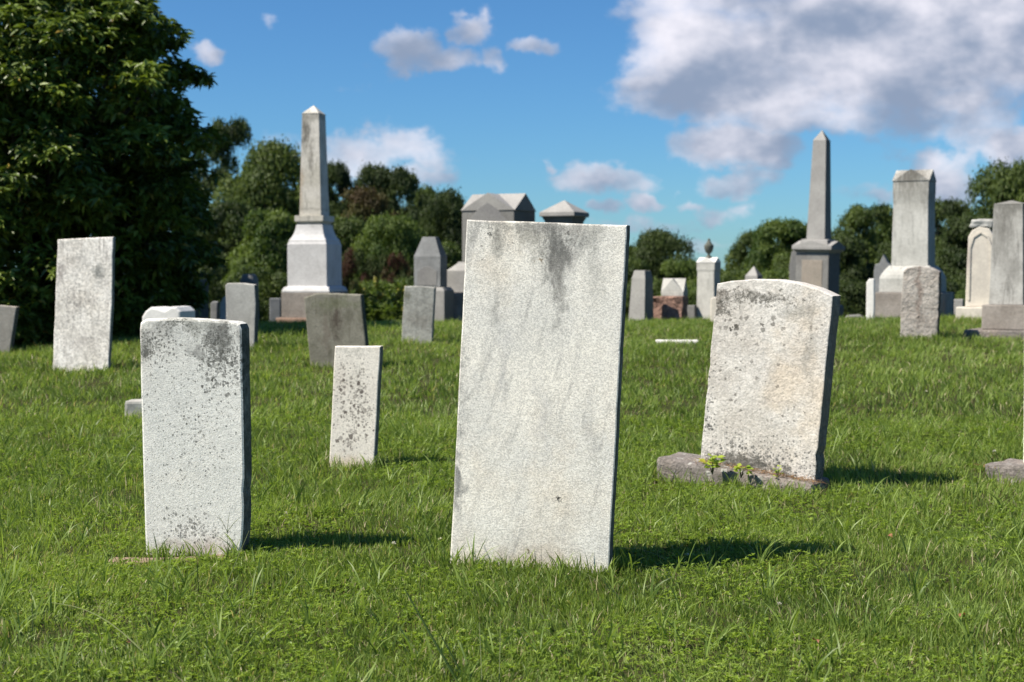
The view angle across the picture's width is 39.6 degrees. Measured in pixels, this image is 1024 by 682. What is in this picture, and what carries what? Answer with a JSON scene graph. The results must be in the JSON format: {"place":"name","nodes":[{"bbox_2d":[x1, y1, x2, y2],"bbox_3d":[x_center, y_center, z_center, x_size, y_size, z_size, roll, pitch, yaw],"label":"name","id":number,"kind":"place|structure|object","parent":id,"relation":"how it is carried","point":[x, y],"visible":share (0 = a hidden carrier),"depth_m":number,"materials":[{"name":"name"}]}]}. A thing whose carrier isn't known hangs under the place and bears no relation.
{"place":"outdoors","nodes":[
{"label":"outdoors","id":0,"kind":"place"},
{"bbox_2d":[0,291,1023,681],"bbox_3d":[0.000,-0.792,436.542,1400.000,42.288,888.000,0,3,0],"label":"ground","id":1,"kind":"structure","parent":0,"point":[628,411],"depth_m":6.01,"materials":[{"name":"green plant"}]},
{"bbox_2d":[0,305,19,353],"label":"gravestone","id":2,"kind":"object","parent":1,"relation":"on","point":[8,319],"visible":0.73,"depth_m":14.41,"materials":[{"name":"beige stone"}]},
{"bbox_2d":[31,574,32,637],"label":"grass stem","id":3,"kind":"object","parent":1,"relation":"on","point":[32,611],"visible":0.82,"depth_m":4.27,"materials":[{"name":"green plant"}]},
{"bbox_2d":[53,237,114,371],"bbox_3d":[-3.721,-0.249,12.352,0.605,1.304,0.045,1,3,12],"label":"gravestone","id":4,"kind":"object","parent":1,"relation":"on","point":[84,303],"visible":0.77,"depth_m":12.32,"materials":[{"name":"stone"}]},
{"bbox_2d":[51,602,148,657],"bbox_3d":[-1.202,0.861,4.189,0.004,0.099,0.687,-3,4,-43],"label":"grass stem","id":5,"kind":"object","parent":1,"relation":"on","point":[108,622],"visible":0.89,"depth_m":4.16,"materials":[{"name":"green plant"}]},
{"bbox_2d":[0,0,234,347],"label":"tree","id":6,"kind":"object","parent":1,"relation":"on","point":[79,158],"visible":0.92,"depth_m":15.48,"materials":[{"name":"green plant"}]},
{"bbox_2d":[125,399,141,417],"bbox_3d":[-2.479,0.495,9.608,0.248,0.200,0.144,0,3,1],"label":"footstone","id":7,"kind":"object","parent":1,"relation":"on","point":[131,405],"visible":0.27,"depth_m":9.54,"materials":[{"name":"grey stone"}]},
{"bbox_2d":[108,554,223,565],"bbox_3d":[-1.313,0.869,5.403,0.453,0.095,0.133,0,3,-6],"label":"flat stone","id":8,"kind":"object","parent":1,"relation":"on","point":[117,558],"visible":0.1,"depth_m":5.40,"materials":[{"name":"stone"}]},
{"bbox_2d":[142,306,194,321],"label":"gravestone","id":9,"kind":"object","parent":1,"relation":"on","point":[170,312],"visible":0.32,"depth_m":13.43,"materials":[{"name":"stone"}]},
{"bbox_2d":[140,317,251,555],"bbox_3d":[-1.222,0.430,5.513,0.424,1.043,0.085,1,3,10],"label":"gravestone","id":10,"kind":"object","parent":1,"relation":"on","point":[196,414],"visible":0.77,"depth_m":5.47,"materials":[{"name":"stone"}]},
{"bbox_2d":[187,279,208,317],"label":"gravestone","id":11,"kind":"object","parent":1,"relation":"on","point":[204,312],"visible":0.16,"depth_m":18.80,"materials":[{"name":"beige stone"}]},
{"bbox_2d":[211,301,218,318],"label":"gravestone","id":12,"kind":"object","parent":1,"relation":"on","point":[214,309],"visible":0.31,"depth_m":19.61,"materials":[{"name":"grey stone"}]},
{"bbox_2d":[193,263,238,318],"bbox_3d":[-5.935,-0.105,28.059,1.985,3.024,1.996,-2,4,-35],"label":"shrub","id":13,"kind":"object","parent":1,"relation":"on","point":[215,288],"visible":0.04,"depth_m":27.52,"materials":[{"name":"green plant"}]},
{"bbox_2d":[190,114,252,314],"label":"tree","id":14,"kind":"object","parent":1,"relation":"on","point":[237,130],"visible":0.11,"depth_m":60.98,"materials":[{"name":"green plant"}]},
{"bbox_2d":[219,296,225,319],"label":"gravestone","id":15,"kind":"object","parent":1,"relation":"on","point":[223,309],"visible":0.16,"depth_m":18.30,"materials":[{"name":"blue stone"}]},
{"bbox_2d":[218,513,237,559],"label":"grass stem","id":16,"kind":"object","parent":1,"relation":"on","point":[227,530],"visible":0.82,"depth_m":5.28,"materials":[{"name":"green plant"}]},
{"bbox_2d":[221,532,248,596],"bbox_3d":[-0.941,0.766,4.805,0.003,0.233,0.136,3,4,42],"label":"grass stem","id":17,"kind":"object","parent":1,"relation":"on","point":[233,567],"visible":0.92,"depth_m":4.80,"materials":[{"name":"green plant"}]},
{"bbox_2d":[194,197,282,318],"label":"tree","id":18,"kind":"object","parent":1,"relation":"on","point":[230,216],"visible":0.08,"depth_m":43.45,"materials":[{"name":"green plant"}]},
{"bbox_2d":[225,283,258,346],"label":"gravestone","id":19,"kind":"object","parent":1,"relation":"on","point":[242,301],"visible":0.58,"depth_m":14.00,"materials":[{"name":"grey stone"}]},
{"bbox_2d":[240,274,258,321],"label":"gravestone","id":20,"kind":"object","parent":1,"relation":"on","point":[250,278],"visible":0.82,"depth_m":18.92,"materials":[{"name":"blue stone"}]},
{"bbox_2d":[211,184,290,203],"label":"tree","id":21,"kind":"object","parent":1,"relation":"on","point":[227,199],"depth_m":78.62,"materials":[{"name":"green plant"}]},
{"bbox_2d":[218,265,287,322],"bbox_3d":[-5.288,-0.018,28.926,2.301,3.090,2.311,-2,3,-28],"label":"shrub","id":22,"kind":"object","parent":1,"relation":"on","point":[278,283],"visible":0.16,"depth_m":28.73,"materials":[{"name":"green plant"}]},
{"bbox_2d":[221,207,297,315],"bbox_3d":[-6.195,-0.470,38.141,3.527,6.258,3.201,0,3,-4],"label":"tree","id":23,"kind":"object","parent":1,"relation":"on","point":[260,225],"visible":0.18,"depth_m":37.18,"materials":[{"name":"green plant"}]},
{"bbox_2d":[270,298,280,321],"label":"gravestone","id":24,"kind":"object","parent":1,"relation":"on","point":[275,308],"visible":0.33,"depth_m":24.00,"materials":[{"name":"grey stone"}]},
{"bbox_2d":[209,134,345,315],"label":"tree","id":25,"kind":"object","parent":1,"relation":"on","point":[270,168],"visible":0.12,"depth_m":50.63,"materials":[{"name":"green plant"}]},
{"bbox_2d":[276,105,347,321],"bbox_3d":[-3.046,-1.707,21.941,0.923,3.825,0.923,1,3,14],"label":"obelisk","id":26,"kind":"object","parent":1,"relation":"on","point":[314,260],"visible":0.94,"depth_m":21.72,"materials":[{"name":"white stone"}]},
{"bbox_2d":[294,186,343,214],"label":"tree","id":27,"kind":"object","parent":1,"relation":"on","point":[333,191],"depth_m":69.63,"materials":[{"name":"green plant"}]},
{"bbox_2d":[304,293,368,367],"bbox_3d":[-1.530,-0.063,12.460,0.590,0.713,0.085,1,3,13],"label":"gravestone","id":28,"kind":"object","parent":1,"relation":"on","point":[333,320],"visible":0.69,"depth_m":12.42,"materials":[{"name":"stone"}]},
{"bbox_2d":[327,159,352,217],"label":"tree","id":29,"kind":"object","parent":1,"relation":"on","point":[339,174],"visible":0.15,"depth_m":65.38,"materials":[{"name":"green plant"}]},
{"bbox_2d":[331,214,368,280],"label":"tree","id":30,"kind":"object","parent":1,"relation":"on","point":[346,227],"visible":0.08,"depth_m":41.43,"materials":[{"name":"green plant"}]},
{"bbox_2d":[329,346,382,467],"bbox_3d":[-0.843,0.414,7.659,0.300,0.779,0.060,1,3,11],"label":"gravestone","id":31,"kind":"object","parent":1,"relation":"on","point":[356,402],"visible":0.77,"depth_m":7.62,"materials":[{"name":"stone"}]},
{"bbox_2d":[342,247,382,303],"bbox_3d":[-3.061,-0.311,28.037,1.292,3.133,1.284,-1,3,-25],"label":"shrub","id":32,"kind":"object","parent":1,"relation":"on","point":[351,260],"visible":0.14,"depth_m":27.76,"materials":[{"name":"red plant"}]},
{"bbox_2d":[339,184,399,252],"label":"tree","id":33,"kind":"object","parent":1,"relation":"on","point":[366,200],"visible":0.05,"depth_m":57.29,"materials":[{"name":"green plant"}]},
{"bbox_2d":[351,278,392,319],"bbox_3d":[-2.559,-0.168,26.052,1.466,1.983,1.407,1,3,25],"label":"shrub","id":34,"kind":"object","parent":1,"relation":"on","point":[368,284],"visible":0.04,"depth_m":25.87,"materials":[{"name":"green plant"}]},
{"bbox_2d":[346,160,400,225],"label":"tree","id":35,"kind":"object","parent":1,"relation":"on","point":[371,175],"visible":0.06,"depth_m":65.08,"materials":[{"name":"green plant"}]},
{"bbox_2d":[353,284,403,321],"bbox_3d":[-2.130,-0.532,22.586,1.272,0.770,0.806,-1,3,-26],"label":"goldenrod","id":36,"kind":"object","parent":1,"relation":"on","point":[359,290],"visible":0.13,"depth_m":22.43,"materials":[{"name":"green plant"}]},
{"bbox_2d":[365,296,402,321],"bbox_3d":[-1.851,-0.418,21.816,1.468,0.545,1.109,0,3,0],"label":"goldenrod","id":37,"kind":"object","parent":1,"relation":"on","point":[377,306],"visible":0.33,"depth_m":21.79,"materials":[{"name":"green plant"}]},
{"bbox_2d":[365,299,402,321],"bbox_3d":[-2.205,-0.388,21.991,1.537,0.524,0.891,2,3,27],"label":"goldenrod","id":38,"kind":"object","parent":1,"relation":"on","point":[366,307],"visible":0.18,"depth_m":21.94,"materials":[{"name":"green plant"}]},
{"bbox_2d":[362,276,406,320],"bbox_3d":[-2.094,-0.578,23.553,1.131,1.010,0.975,0,3,0],"label":"goldenrod","id":39,"kind":"object","parent":1,"relation":"on","point":[375,279],"visible":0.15,"depth_m":23.59,"materials":[{"name":"green plant"}]},
{"bbox_2d":[345,209,425,293],"bbox_3d":[-3.443,-0.473,39.950,3.531,6.469,3.517,0,3,-9],"label":"tree","id":40,"kind":"object","parent":1,"relation":"on","point":[401,234],"visible":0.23,"depth_m":39.26,"materials":[{"name":"green plant"}]},
{"bbox_2d":[369,290,403,318],"bbox_3d":[-1.769,-0.473,22.672,1.106,0.697,1.198,0,3,0],"label":"goldenrod","id":41,"kind":"object","parent":1,"relation":"on","point":[398,295],"visible":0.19,"depth_m":22.49,"materials":[{"name":"green plant"}]},
{"bbox_2d":[369,251,413,300],"bbox_3d":[-2.378,-0.204,28.955,1.216,3.265,1.211,0,3,4],"label":"shrub","id":42,"kind":"object","parent":1,"relation":"on","point":[400,268],"visible":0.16,"depth_m":28.85,"materials":[{"name":"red plant"}]},
{"bbox_2d":[372,277,410,320],"bbox_3d":[-1.646,-0.602,23.822,1.348,1.162,0.852,1,3,10],"label":"goldenrod","id":43,"kind":"object","parent":1,"relation":"on","point":[399,288],"visible":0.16,"depth_m":23.96,"materials":[{"name":"green plant"}]},
{"bbox_2d":[381,163,429,249],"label":"tree","id":44,"kind":"object","parent":1,"relation":"on","point":[403,181],"visible":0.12,"depth_m":65.20,"materials":[{"name":"green plant"}]},
{"bbox_2d":[399,275,413,305],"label":"shrub","id":45,"kind":"object","parent":1,"relation":"on","point":[409,280],"visible":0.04,"depth_m":25.75,"materials":[{"name":"green plant"}]},
{"bbox_2d":[399,201,430,224],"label":"tree","id":46,"kind":"object","parent":1,"relation":"on","point":[401,209],"depth_m":75.20,"materials":[{"name":"green plant"}]},
{"bbox_2d":[402,286,435,343],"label":"gravestone","id":47,"kind":"object","parent":1,"relation":"on","point":[418,313],"visible":0.73,"depth_m":14.60,"materials":[{"name":"stone"}]},
{"bbox_2d":[403,184,440,232],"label":"tree","id":48,"kind":"object","parent":1,"relation":"on","point":[428,190],"visible":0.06,"depth_m":71.23,"materials":[{"name":"green plant"}]},
{"bbox_2d":[414,237,453,320],"bbox_3d":[-1.131,-0.693,19.791,0.566,1.506,0.342,1,3,21],"label":"monument","id":49,"kind":"object","parent":1,"relation":"on","point":[430,262],"visible":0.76,"depth_m":19.66,"materials":[{"name":"stone"}]},
{"bbox_2d":[411,240,462,282],"bbox_3d":[-1.959,-0.212,35.923,2.638,4.718,2.394,-1,3,-16],"label":"tree","id":50,"kind":"object","parent":1,"relation":"on","point":[452,252],"visible":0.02,"depth_m":35.59,"materials":[{"name":"green plant"}]},
{"bbox_2d":[417,184,465,268],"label":"tree","id":51,"kind":"object","parent":1,"relation":"on","point":[446,206],"visible":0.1,"depth_m":57.27,"materials":[{"name":"green plant"}]},
{"bbox_2d":[439,633,466,681],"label":"grass stem","id":52,"kind":"object","parent":1,"relation":"on","point":[457,665],"visible":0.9,"depth_m":3.83,"materials":[{"name":"green plant"}]},
{"bbox_2d":[479,622,481,681],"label":"grass stem","id":53,"kind":"object","parent":1,"relation":"on","point":[480,652],"visible":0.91,"depth_m":3.82,"materials":[{"name":"green plant"}]},
{"bbox_2d":[447,193,535,321],"bbox_3d":[-0.189,-1.008,20.475,1.392,2.212,1.323,1,3,23],"label":"monument","id":54,"kind":"object","parent":1,"relation":"on","point":[502,207],"visible":0.24,"depth_m":20.13,"materials":[{"name":"stone"}]},
{"bbox_2d":[499,620,500,681],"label":"grass stem","id":55,"kind":"object","parent":1,"relation":"on","point":[499,654],"visible":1,"depth_m":3.82,"materials":[{"name":"green plant"}]},
{"bbox_2d":[450,220,629,572],"bbox_3d":[0.096,0.257,5.231,0.667,1.404,0.075,1,3,13],"label":"gravestone","id":56,"kind":"object","parent":1,"relation":"on","point":[540,381],"visible":0.82,"depth_m":5.19,"materials":[{"name":"stone"}]},
{"bbox_2d":[539,200,588,223],"bbox_3d":[0.770,-0.971,20.977,0.634,2.197,0.634,1,3,26],"label":"monument","id":57,"kind":"object","parent":1,"relation":"on","point":[564,211],"visible":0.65,"depth_m":20.75,"materials":[{"name":"stone"}]},
{"bbox_2d":[629,243,638,255],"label":"tree","id":58,"kind":"object","parent":1,"relation":"on","point":[631,248],"depth_m":65.43,"materials":[{"name":"green plant"}]},
{"bbox_2d":[625,257,649,316],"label":"tree","id":59,"kind":"object","parent":1,"relation":"on","point":[640,264],"visible":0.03,"depth_m":43.55,"materials":[{"name":"green plant"}]},
{"bbox_2d":[629,270,653,320],"bbox_3d":[1.721,-0.455,18.898,0.264,0.964,0.265,4,5,35],"label":"monument","id":60,"kind":"object","parent":1,"relation":"on","point":[641,300],"visible":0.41,"depth_m":18.81,"materials":[{"name":"stone"}]},
{"bbox_2d":[625,276,662,319],"bbox_3d":[2.877,0.047,29.969,1.874,2.854,1.952,0,3,-2],"label":"shrub","id":61,"kind":"object","parent":1,"relation":"on","point":[657,286],"visible":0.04,"depth_m":29.86,"materials":[{"name":"green plant"}]},
{"bbox_2d":[626,225,698,312],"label":"tree","id":62,"kind":"object","parent":1,"relation":"on","point":[656,248],"visible":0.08,"depth_m":55.01,"materials":[{"name":"green plant"}]},
{"bbox_2d":[653,278,687,319],"bbox_3d":[2.130,-0.427,19.200,0.481,0.838,0.266,2,3,28],"label":"monument","id":63,"kind":"object","parent":1,"relation":"on","point":[671,301],"visible":0.55,"depth_m":19.09,"materials":[{"name":"pink stone"}]},
{"bbox_2d":[656,283,696,304],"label":"shrub","id":64,"kind":"object","parent":1,"relation":"on","point":[692,292],"visible":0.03,"depth_m":28.88,"materials":[{"name":"green plant"}]},
{"bbox_2d":[656,340,698,343],"bbox_3d":[1.684,0.047,14.501,0.442,0.121,0.103,0,3,7],"label":"fallen marker","id":65,"kind":"object","parent":1,"relation":"on","point":[677,340],"visible":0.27,"depth_m":14.45,"materials":[{"name":"white stone"}]},
{"bbox_2d":[658,256,697,304],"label":"tree","id":66,"kind":"object","parent":1,"relation":"on","point":[687,269],"visible":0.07,"depth_m":41.82,"materials":[{"name":"green plant"}]},
{"bbox_2d":[687,305,696,318],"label":"gravestone","id":67,"kind":"object","parent":1,"relation":"on","point":[692,311],"visible":0.25,"depth_m":20.41,"materials":[{"name":"grey stone"}]},
{"bbox_2d":[697,238,720,318],"bbox_3d":[2.832,-0.703,20.491,0.355,1.553,0.286,2,3,32],"label":"monument","id":68,"kind":"object","parent":1,"relation":"on","point":[708,272],"visible":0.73,"depth_m":20.40,"materials":[{"name":"stone"}]},
{"bbox_2d":[698,453,726,474],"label":"weed","id":69,"kind":"object","parent":1,"relation":"on","point":[712,459],"visible":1,"depth_m":6.99,"materials":[{"name":"green plant"}]},
{"bbox_2d":[710,297,715,320],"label":"gravestone","id":70,"kind":"object","parent":1,"relation":"on","point":[713,307],"visible":0.3,"depth_m":17.42,"materials":[{"name":"beige stone"}]},
{"bbox_2d":[720,268,761,282],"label":"shrub","id":71,"kind":"object","parent":1,"relation":"on","point":[725,276],"visible":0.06,"depth_m":31.78,"materials":[{"name":"green plant"}]},
{"bbox_2d":[734,463,753,477],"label":"weed","id":72,"kind":"object","parent":1,"relation":"on","point":[736,468],"visible":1,"depth_m":6.94,"materials":[{"name":"green plant"}]},
{"bbox_2d":[657,279,840,492],"bbox_3d":[1.173,0.254,7.109,0.898,1.128,0.285,2,3,32],"label":"gravestone","id":73,"kind":"object","parent":1,"relation":"on","point":[770,375],"visible":0.74,"depth_m":7.01,"materials":[{"name":"stone"}]},
{"bbox_2d":[773,465,782,476],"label":"weed","id":74,"kind":"object","parent":73,"relation":"on","point":[776,472],"visible":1,"depth_m":6.92,"materials":[{"name":"green plant"}]},
{"bbox_2d":[693,458,988,483],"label":"litter","id":75,"kind":"object","parent":73,"relation":"on","point":[782,475],"visible":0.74,"depth_m":6.99,"materials":[{"name":"brown plant"}]},
{"bbox_2d":[722,228,779,279],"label":"tree","id":76,"kind":"object","parent":1,"relation":"on","point":[738,250],"visible":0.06,"depth_m":53.67,"materials":[{"name":"green plant"}]},
{"bbox_2d":[745,266,762,279],"bbox_3d":[4.078,-0.440,24.009,0.335,1.646,0.336,2,4,34],"label":"monument","id":77,"kind":"object","parent":1,"relation":"on","point":[753,273],"visible":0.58,"depth_m":23.91,"materials":[{"name":"stone"}]},
{"bbox_2d":[739,216,806,272],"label":"tree","id":78,"kind":"object","parent":1,"relation":"on","point":[786,232],"visible":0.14,"depth_m":49.33,"materials":[{"name":"green plant"}]},
{"bbox_2d":[758,266,788,279],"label":"shrub","id":79,"kind":"object","parent":1,"relation":"on","point":[781,274],"visible":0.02,"depth_m":30.82,"materials":[{"name":"green plant"}]},
{"bbox_2d":[771,251,790,271],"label":"tree","id":80,"kind":"object","parent":1,"relation":"on","point":[783,262],"visible":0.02,"depth_m":43.88,"materials":[{"name":"green plant"}]},
{"bbox_2d":[773,219,806,255],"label":"tree","id":81,"kind":"object","parent":1,"relation":"on","point":[789,243],"depth_m":64.29,"materials":[{"name":"green plant"}]},
{"bbox_2d":[789,251,797,280],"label":"gravestone","id":82,"kind":"object","parent":1,"relation":"on","point":[792,270],"visible":0.11,"depth_m":24.99,"materials":[{"name":"grey stone"}]},
{"bbox_2d":[792,130,844,316],"bbox_3d":[4.946,-1.571,22.934,0.826,3.632,0.826,3,4,32],"label":"obelisk","id":83,"kind":"object","parent":1,"relation":"on","point":[818,250],"visible":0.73,"depth_m":22.76,"materials":[{"name":"stone"}]},
{"bbox_2d":[839,278,866,316],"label":"shrub","id":84,"kind":"object","parent":1,"relation":"on","point":[850,289],"visible":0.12,"depth_m":29.97,"materials":[{"name":"green plant"}]},
{"bbox_2d":[832,231,874,315],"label":"tree","id":85,"kind":"object","parent":1,"relation":"on","point":[851,259],"visible":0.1,"depth_m":43.44,"materials":[{"name":"green plant"}]},
{"bbox_2d":[844,314,863,318],"bbox_3d":[4.572,-0.014,19.706,1.016,0.703,0.500,1,3,14],"label":"kerb stone","id":86,"kind":"object","parent":1,"relation":"on","point":[856,315],"visible":0.09,"depth_m":19.43,"materials":[{"name":"grey stone"}]},
{"bbox_2d":[831,199,892,315],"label":"tree","id":87,"kind":"object","parent":1,"relation":"on","point":[859,219],"visible":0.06,"depth_m":49.24,"materials":[{"name":"green plant"}]},
{"bbox_2d":[866,279,874,319],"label":"gravestone","id":88,"kind":"object","parent":1,"relation":"on","point":[870,296],"visible":0.44,"depth_m":18.20,"materials":[{"name":"white stone"}]},
{"bbox_2d":[862,216,892,267],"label":"tree","id":89,"kind":"object","parent":1,"relation":"on","point":[882,232],"visible":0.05,"depth_m":59.51,"materials":[{"name":"green plant"}]},
{"bbox_2d":[874,254,891,291],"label":"gravestone","id":90,"kind":"object","parent":1,"relation":"on","point":[881,266],"visible":0.17,"depth_m":22.00,"materials":[{"name":"grey stone"}]},
{"bbox_2d":[865,238,932,311],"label":"tree","id":91,"kind":"object","parent":1,"relation":"on","point":[887,250],"visible":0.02,"depth_m":41.90,"materials":[{"name":"green plant"}]},
{"bbox_2d":[874,169,952,317],"bbox_3d":[5.495,-1.170,19.465,0.916,2.331,0.918,2,3,28],"label":"monument","id":92,"kind":"object","parent":1,"relation":"on","point":[913,228],"visible":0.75,"depth_m":19.24,"materials":[{"name":"stone"}]},
{"bbox_2d":[900,266,940,338],"bbox_3d":[4.234,-0.344,14.741,0.395,0.862,0.100,2,3,28],"label":"gravestone","id":93,"kind":"object","parent":1,"relation":"on","point":[921,299],"visible":0.73,"depth_m":14.69,"materials":[{"name":"stone"}]},
{"bbox_2d":[935,196,972,265],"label":"tree","id":94,"kind":"object","parent":1,"relation":"on","point":[952,207],"visible":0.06,"depth_m":47.36,"materials":[{"name":"green plant"}]},
{"bbox_2d":[946,276,965,293],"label":"shrub","id":95,"kind":"object","parent":1,"relation":"on","point":[952,286],"visible":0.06,"depth_m":28.68,"materials":[{"name":"green plant"}]},
{"bbox_2d":[954,299,963,315],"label":"gravestone","id":96,"kind":"object","parent":1,"relation":"on","point":[958,302],"visible":0.21,"depth_m":19.01,"materials":[{"name":"stone"}]},
{"bbox_2d":[955,289,965,306],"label":"shrub","id":97,"kind":"object","parent":1,"relation":"on","point":[961,294],"visible":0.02,"depth_m":26.87,"materials":[{"name":"green plant"}]},
{"bbox_2d":[933,212,992,287],"bbox_3d":[12.861,-0.489,40.006,2.768,6.288,2.691,-2,4,-38],"label":"tree","id":98,"kind":"object","parent":1,"relation":"on","point":[953,260],"visible":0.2,"depth_m":39.62,"materials":[{"name":"green plant"}]},
{"bbox_2d":[956,219,992,319],"bbox_3d":[5.765,-0.611,17.650,0.462,1.805,0.300,1,3,24],"label":"gravestone","id":99,"kind":"object","parent":1,"relation":"on","point":[978,265],"visible":0.56,"depth_m":17.56,"materials":[{"name":"beige stone"}]},
{"bbox_2d":[954,156,1023,244],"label":"tree","id":100,"kind":"object","parent":1,"relation":"on","point":[1003,184],"visible":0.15,"depth_m":45.26,"materials":[{"name":"green plant"}]},
{"bbox_2d":[964,200,1023,339],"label":"monument","id":101,"kind":"object","parent":1,"relation":"on","point":[1002,311],"visible":0.88,"depth_m":14.83,"materials":[{"name":"stone"}]},
{"bbox_2d":[985,439,1023,483],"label":"gravestone","id":102,"kind":"object","parent":1,"relation":"on","point":[1011,467],"visible":0.53,"depth_m":7.13,"materials":[{"name":"stone"}]},
{"bbox_2d":[1,0,1023,269],"label":"sky","id":103,"kind":"structure","parent":0,"point":[702,119],"materials":[{"name":"blue"}]}
]}

